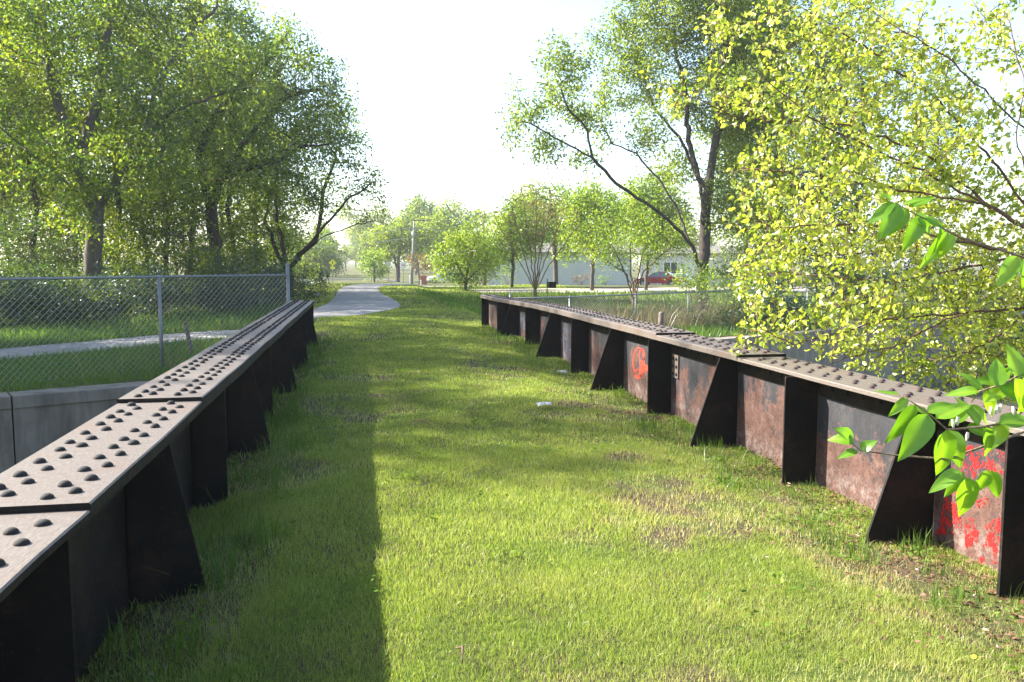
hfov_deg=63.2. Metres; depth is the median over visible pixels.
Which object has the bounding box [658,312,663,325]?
wooden post
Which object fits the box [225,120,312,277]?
woodland tree
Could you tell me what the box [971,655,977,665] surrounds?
dandelion
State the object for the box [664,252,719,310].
bank bush
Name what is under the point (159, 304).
chain link fence
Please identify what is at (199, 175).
broadleaf tree
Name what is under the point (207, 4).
woodland tree
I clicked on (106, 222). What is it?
woodland tree
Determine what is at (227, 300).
undergrowth bush
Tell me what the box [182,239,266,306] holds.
undergrowth bush
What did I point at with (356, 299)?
path
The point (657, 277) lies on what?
sedan
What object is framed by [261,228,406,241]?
overhead cable
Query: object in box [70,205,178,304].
undergrowth bush
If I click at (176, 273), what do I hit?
woodland tree
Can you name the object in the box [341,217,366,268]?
tree
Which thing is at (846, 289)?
bank bush
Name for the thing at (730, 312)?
bank bush
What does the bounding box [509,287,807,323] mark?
chain link fence
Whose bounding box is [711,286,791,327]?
bank bush
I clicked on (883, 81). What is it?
woodland tree
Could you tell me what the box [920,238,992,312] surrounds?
bank bush
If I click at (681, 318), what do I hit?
dry stalks
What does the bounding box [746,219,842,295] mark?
bank bush
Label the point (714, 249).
cream house
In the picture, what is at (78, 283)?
undergrowth bush
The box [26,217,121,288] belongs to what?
undergrowth bush
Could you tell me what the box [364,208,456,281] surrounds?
tree
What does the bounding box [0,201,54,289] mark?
undergrowth bush
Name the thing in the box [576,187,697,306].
pale shrub
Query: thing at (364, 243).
overhead cable
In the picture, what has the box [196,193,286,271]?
undergrowth bush
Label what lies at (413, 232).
utility pole
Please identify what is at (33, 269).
undergrowth bush
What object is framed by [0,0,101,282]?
woodland tree
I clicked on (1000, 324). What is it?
bank bush
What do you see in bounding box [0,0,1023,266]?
sky
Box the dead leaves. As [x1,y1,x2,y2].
[109,372,1023,679]
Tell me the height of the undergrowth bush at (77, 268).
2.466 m
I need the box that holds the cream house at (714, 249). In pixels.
[635,246,787,285]
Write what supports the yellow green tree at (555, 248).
on the ground at (894, 675)
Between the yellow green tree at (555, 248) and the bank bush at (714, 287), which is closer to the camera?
the bank bush at (714, 287)
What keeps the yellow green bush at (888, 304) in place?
on the ground at (894, 675)
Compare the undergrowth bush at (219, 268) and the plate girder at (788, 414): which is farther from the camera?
the undergrowth bush at (219, 268)
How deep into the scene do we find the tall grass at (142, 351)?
14.69 m
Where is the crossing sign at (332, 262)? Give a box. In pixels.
[329,259,335,271]
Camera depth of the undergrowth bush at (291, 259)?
38.37 m
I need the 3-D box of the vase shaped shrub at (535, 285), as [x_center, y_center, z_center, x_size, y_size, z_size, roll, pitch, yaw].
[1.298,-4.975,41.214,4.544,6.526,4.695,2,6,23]
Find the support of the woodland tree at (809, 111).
on the ground at (894, 675)
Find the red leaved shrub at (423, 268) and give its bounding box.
[404,252,434,284]
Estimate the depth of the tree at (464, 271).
134.15 m
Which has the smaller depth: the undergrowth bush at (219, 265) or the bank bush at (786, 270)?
the undergrowth bush at (219, 265)
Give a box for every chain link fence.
[0,263,289,388]
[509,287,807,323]
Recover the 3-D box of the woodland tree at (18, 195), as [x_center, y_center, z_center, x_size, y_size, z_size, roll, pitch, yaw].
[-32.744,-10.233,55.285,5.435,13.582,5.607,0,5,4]
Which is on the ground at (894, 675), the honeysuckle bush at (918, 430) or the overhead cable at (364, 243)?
the honeysuckle bush at (918, 430)
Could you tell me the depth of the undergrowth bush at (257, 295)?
31.20 m
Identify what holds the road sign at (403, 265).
on the ground at (894, 675)
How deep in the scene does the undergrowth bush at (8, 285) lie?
26.37 m
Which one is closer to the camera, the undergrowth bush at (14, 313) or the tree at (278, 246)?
the undergrowth bush at (14, 313)
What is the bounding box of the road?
[1,279,633,281]
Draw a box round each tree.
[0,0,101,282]
[0,0,284,306]
[0,12,73,270]
[0,32,55,249]
[0,103,57,271]
[9,65,118,283]
[9,67,79,280]
[19,49,107,281]
[29,0,185,288]
[64,109,144,276]
[76,0,230,290]
[94,0,230,291]
[101,91,160,284]
[113,0,259,272]
[122,3,379,295]
[143,123,208,275]
[169,0,300,273]
[182,45,260,271]
[206,40,293,266]
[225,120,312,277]
[226,79,392,294]
[259,225,307,267]
[281,238,318,278]
[293,237,343,278]
[304,219,340,252]
[305,229,350,276]
[326,199,406,272]
[337,245,359,268]
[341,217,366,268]
[341,241,360,266]
[354,244,396,281]
[355,218,419,275]
[358,222,380,269]
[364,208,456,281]
[390,191,439,274]
[395,192,491,254]
[405,207,473,273]
[454,207,503,285]
[455,241,487,275]
[480,188,555,286]
[488,191,555,242]
[492,0,822,311]
[505,172,612,284]
[549,171,628,290]
[610,165,699,289]
[621,185,665,269]
[685,0,811,288]
[689,233,722,245]
[719,0,858,301]
[772,19,876,307]
[791,0,934,285]
[882,58,993,288]
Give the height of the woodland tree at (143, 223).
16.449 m
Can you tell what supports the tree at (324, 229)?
on the ground at (894, 675)
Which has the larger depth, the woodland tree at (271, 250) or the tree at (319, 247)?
the tree at (319, 247)
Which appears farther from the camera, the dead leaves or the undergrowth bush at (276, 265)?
the undergrowth bush at (276, 265)
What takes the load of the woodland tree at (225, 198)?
on the ground at (894, 675)
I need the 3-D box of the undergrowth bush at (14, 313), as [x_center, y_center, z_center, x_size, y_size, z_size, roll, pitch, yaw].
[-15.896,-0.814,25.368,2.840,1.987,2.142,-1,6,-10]
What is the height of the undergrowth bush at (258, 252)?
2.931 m
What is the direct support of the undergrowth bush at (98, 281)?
on the ground at (894, 675)
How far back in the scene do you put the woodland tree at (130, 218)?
57.33 m
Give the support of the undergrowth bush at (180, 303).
on the ground at (894, 675)
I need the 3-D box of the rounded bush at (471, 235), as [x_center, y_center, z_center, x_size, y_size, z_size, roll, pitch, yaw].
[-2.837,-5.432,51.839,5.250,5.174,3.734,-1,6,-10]
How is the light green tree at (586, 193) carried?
on the ground at (894, 675)
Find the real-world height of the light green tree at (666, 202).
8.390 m
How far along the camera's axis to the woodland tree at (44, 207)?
41.15 m
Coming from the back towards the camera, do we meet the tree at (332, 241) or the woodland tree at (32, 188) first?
the tree at (332, 241)
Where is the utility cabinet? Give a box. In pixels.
[420,276,426,283]
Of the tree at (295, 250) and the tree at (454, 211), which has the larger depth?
the tree at (454, 211)
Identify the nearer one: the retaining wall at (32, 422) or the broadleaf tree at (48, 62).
the retaining wall at (32, 422)
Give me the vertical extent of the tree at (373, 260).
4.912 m
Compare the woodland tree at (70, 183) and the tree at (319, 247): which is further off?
the tree at (319, 247)
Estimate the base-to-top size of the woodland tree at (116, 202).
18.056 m
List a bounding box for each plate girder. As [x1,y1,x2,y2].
[0,300,317,681]
[481,294,1023,597]
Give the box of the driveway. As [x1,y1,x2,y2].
[469,287,904,292]
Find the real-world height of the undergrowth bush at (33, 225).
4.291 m
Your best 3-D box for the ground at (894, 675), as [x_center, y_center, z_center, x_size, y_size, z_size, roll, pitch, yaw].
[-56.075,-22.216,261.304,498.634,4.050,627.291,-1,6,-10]
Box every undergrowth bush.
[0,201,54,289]
[0,205,84,292]
[0,233,82,316]
[0,260,90,326]
[0,265,25,324]
[0,267,66,325]
[0,272,58,310]
[0,298,39,326]
[3,256,85,310]
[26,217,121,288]
[27,275,107,321]
[29,271,123,320]
[47,288,129,323]
[55,258,178,321]
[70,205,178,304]
[75,253,154,310]
[85,273,137,309]
[109,256,190,314]
[121,271,205,314]
[144,265,235,314]
[146,231,223,307]
[147,194,236,278]
[156,248,219,304]
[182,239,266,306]
[186,264,264,314]
[189,248,246,303]
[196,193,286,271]
[205,239,284,297]
[205,267,274,310]
[235,255,316,306]
[236,242,297,299]
[259,252,304,296]
[278,257,323,289]
[283,267,334,299]
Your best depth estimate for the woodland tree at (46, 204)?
67.83 m
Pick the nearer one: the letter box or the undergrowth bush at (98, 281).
the undergrowth bush at (98, 281)
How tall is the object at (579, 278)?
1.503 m
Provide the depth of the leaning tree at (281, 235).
40.22 m
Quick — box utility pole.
[407,221,422,283]
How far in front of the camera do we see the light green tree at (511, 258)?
57.92 m
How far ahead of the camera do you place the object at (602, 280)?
68.80 m
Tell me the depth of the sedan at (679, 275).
85.25 m
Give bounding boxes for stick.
[455,645,463,662]
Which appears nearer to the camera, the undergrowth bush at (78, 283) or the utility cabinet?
the undergrowth bush at (78, 283)
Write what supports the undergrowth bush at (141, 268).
on the ground at (894, 675)
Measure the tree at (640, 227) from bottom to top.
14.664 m
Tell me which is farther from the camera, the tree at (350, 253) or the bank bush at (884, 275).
the tree at (350, 253)
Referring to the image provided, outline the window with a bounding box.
[663,262,677,273]
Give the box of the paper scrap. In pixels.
[537,402,551,406]
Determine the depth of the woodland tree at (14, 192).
38.37 m
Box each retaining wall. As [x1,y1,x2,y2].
[0,380,150,472]
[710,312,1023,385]
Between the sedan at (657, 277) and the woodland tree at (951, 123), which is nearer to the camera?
the woodland tree at (951, 123)
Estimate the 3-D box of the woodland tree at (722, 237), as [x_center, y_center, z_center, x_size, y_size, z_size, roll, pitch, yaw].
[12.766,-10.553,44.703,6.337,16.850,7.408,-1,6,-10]
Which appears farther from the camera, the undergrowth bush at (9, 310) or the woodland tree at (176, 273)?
the woodland tree at (176, 273)
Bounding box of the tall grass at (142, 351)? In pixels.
[0,287,1023,681]
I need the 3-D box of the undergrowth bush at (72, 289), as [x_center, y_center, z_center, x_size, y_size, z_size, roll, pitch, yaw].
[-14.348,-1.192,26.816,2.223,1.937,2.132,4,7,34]
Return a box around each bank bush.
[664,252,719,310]
[679,300,740,330]
[692,267,763,317]
[711,233,803,299]
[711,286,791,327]
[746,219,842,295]
[748,282,817,327]
[799,248,878,317]
[828,239,927,315]
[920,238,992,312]
[984,290,1023,367]
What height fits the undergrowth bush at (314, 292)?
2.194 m
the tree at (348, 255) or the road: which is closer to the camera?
the road
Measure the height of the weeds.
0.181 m
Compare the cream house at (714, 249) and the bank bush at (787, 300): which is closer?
the bank bush at (787, 300)
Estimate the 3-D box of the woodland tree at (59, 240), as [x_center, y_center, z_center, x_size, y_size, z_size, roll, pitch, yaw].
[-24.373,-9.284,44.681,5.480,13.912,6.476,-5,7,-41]
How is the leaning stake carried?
on the ground at (894, 675)
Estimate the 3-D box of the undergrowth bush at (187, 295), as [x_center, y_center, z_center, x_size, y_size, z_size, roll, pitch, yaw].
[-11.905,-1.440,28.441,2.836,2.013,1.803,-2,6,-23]
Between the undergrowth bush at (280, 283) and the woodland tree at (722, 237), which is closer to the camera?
the undergrowth bush at (280, 283)
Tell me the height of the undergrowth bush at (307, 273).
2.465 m
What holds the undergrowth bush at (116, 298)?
on the ground at (894, 675)
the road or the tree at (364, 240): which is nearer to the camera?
the road
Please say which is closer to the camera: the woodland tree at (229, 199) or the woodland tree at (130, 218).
the woodland tree at (229, 199)
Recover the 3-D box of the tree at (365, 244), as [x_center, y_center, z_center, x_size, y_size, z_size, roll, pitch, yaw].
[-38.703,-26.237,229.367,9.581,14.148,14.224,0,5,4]
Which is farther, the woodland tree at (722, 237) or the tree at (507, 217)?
the tree at (507, 217)
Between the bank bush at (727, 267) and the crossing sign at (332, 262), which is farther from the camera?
the crossing sign at (332, 262)
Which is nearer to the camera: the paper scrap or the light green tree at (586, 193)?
the paper scrap
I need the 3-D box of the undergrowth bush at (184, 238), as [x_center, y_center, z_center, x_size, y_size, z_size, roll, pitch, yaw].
[-14.023,-4.140,36.934,3.772,5.079,3.349,-1,6,-10]
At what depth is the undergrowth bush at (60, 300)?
26.20 m
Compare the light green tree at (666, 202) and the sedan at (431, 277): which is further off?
the sedan at (431, 277)
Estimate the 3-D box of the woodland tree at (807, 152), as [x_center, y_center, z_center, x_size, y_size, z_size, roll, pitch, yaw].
[13.390,-7.394,35.748,4.954,12.576,5.854,-2,6,-20]
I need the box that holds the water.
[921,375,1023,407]
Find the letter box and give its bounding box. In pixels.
[547,279,555,293]
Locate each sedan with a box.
[427,272,455,282]
[634,271,682,284]
[657,273,694,284]
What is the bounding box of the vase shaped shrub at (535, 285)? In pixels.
[486,176,583,300]
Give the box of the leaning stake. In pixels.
[184,321,193,354]
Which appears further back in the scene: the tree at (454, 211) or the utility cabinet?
the tree at (454, 211)
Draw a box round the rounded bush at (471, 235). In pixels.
[423,212,506,290]
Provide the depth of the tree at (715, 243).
119.19 m
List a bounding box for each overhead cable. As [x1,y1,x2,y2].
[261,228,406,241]
[301,237,411,247]
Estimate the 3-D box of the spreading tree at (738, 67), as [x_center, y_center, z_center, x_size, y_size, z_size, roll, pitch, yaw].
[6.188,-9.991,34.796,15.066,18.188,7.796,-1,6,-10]
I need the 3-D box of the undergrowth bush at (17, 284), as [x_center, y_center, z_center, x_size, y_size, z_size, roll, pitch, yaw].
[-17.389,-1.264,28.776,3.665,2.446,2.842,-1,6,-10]
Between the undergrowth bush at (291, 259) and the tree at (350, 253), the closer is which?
the undergrowth bush at (291, 259)
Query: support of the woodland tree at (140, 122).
on the ground at (894, 675)
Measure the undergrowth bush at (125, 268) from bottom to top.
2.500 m
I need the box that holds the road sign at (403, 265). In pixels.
[401,262,405,282]
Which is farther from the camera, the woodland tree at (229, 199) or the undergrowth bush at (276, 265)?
the woodland tree at (229, 199)
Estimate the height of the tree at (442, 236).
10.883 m
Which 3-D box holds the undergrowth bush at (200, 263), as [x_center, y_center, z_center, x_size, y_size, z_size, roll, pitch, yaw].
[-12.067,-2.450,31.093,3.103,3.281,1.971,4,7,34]
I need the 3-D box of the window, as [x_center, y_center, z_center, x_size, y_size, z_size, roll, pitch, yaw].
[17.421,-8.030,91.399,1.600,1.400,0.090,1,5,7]
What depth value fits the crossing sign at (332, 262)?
95.84 m
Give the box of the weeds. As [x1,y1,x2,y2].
[160,363,1023,678]
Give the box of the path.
[0,283,524,359]
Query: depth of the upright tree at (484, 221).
71.88 m
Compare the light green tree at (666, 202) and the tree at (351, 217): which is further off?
the tree at (351, 217)
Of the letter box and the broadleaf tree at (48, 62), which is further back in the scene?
the letter box
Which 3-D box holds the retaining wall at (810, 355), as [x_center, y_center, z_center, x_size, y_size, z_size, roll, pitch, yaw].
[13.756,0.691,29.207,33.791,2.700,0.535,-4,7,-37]
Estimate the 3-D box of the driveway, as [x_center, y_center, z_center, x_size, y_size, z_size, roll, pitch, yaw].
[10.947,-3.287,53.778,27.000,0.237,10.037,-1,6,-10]
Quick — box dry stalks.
[37,296,1023,681]
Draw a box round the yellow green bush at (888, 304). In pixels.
[638,0,1023,404]
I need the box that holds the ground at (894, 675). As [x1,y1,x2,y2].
[0,263,1023,681]
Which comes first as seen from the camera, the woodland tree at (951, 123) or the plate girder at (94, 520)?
the plate girder at (94, 520)
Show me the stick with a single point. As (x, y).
(462, 649)
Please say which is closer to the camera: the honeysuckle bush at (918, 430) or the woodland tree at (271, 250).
the honeysuckle bush at (918, 430)
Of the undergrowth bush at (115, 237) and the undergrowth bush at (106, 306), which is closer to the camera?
the undergrowth bush at (106, 306)
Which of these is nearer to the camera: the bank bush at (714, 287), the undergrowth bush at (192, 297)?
the bank bush at (714, 287)
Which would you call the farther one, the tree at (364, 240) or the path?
the tree at (364, 240)
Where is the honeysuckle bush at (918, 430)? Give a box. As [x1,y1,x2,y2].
[828,193,1023,516]
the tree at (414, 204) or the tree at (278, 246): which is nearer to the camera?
the tree at (278, 246)
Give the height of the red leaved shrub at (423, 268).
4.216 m

